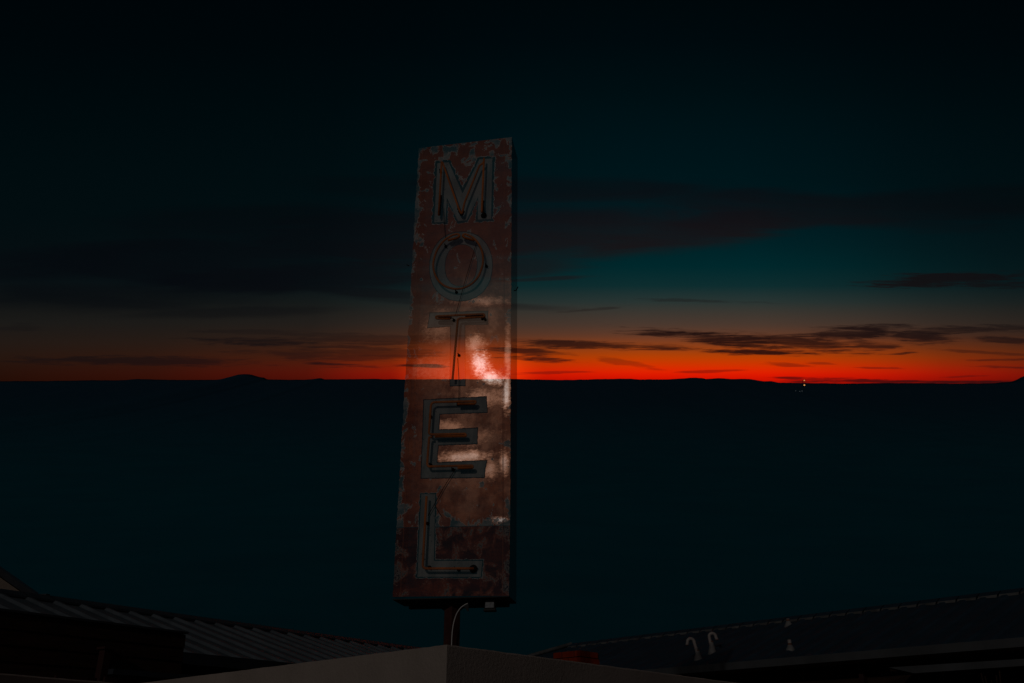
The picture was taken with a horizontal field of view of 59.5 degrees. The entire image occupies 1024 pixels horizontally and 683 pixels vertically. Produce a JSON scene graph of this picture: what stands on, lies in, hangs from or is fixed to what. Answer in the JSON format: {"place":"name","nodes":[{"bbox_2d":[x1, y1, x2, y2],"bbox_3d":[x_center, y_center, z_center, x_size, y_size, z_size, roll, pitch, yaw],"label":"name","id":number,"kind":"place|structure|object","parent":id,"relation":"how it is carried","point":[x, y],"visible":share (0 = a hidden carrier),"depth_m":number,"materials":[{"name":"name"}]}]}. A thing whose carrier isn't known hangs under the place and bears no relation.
{"place":"outdoors","nodes":[
{"label":"outdoors","id":0,"kind":"place"},
{"bbox_2d":[0,566,49,594],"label":"gabled house","id":1,"kind":"structure","parent":0,"point":[9,581],"depth_m":23.72,"materials":[{"name":"blue stone"}]},
{"bbox_2d":[0,374,1023,654],"bbox_3d":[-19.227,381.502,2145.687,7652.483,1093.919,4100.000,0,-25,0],"label":"hills","id":2,"kind":"structure","parent":0,"point":[650,506],"depth_m":558.47,"materials":[{"name":"black"}]},
{"bbox_2d":[0,0,1023,383],"label":"sky","id":3,"kind":"structure","parent":0,"point":[780,191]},
{"bbox_2d":[528,588,1023,682],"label":"motel block","id":4,"kind":"structure","parent":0,"point":[969,638],"depth_m":19.90,"materials":[{"name":"blue stone"}]},
{"label":"ground","id":5,"kind":"structure","parent":0,"visible":0},
{"bbox_2d":[0,673,108,682],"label":"garden wall","id":6,"kind":"structure","parent":5,"relation":"on","point":[10,678],"depth_m":7.19,"materials":[{"name":"beige paint"}]},
{"bbox_2d":[0,608,197,682],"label":"timber shed","id":7,"kind":"structure","parent":5,"relation":"on","point":[45,645],"depth_m":13.16,"materials":[{"name":"wood"}]},
{"bbox_2d":[0,589,420,675],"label":"motel wing","id":8,"kind":"structure","parent":5,"relation":"on","point":[214,646],"depth_m":19.02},
{"bbox_2d":[145,645,735,682],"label":"stucco building","id":9,"kind":"structure","parent":5,"relation":"on","point":[447,664],"depth_m":7.45,"materials":[{"name":"beige"}]},
{"bbox_2d":[393,137,517,645],"bbox_3d":[-0.643,1.534,10.630,1.424,9.251,0.599,-4,-25,9],"label":"motel sign","id":10,"kind":"object","parent":5,"relation":"on","point":[458,463],"visible":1,"depth_m":10.85,"materials":[{"name":"red metal"}]}
]}

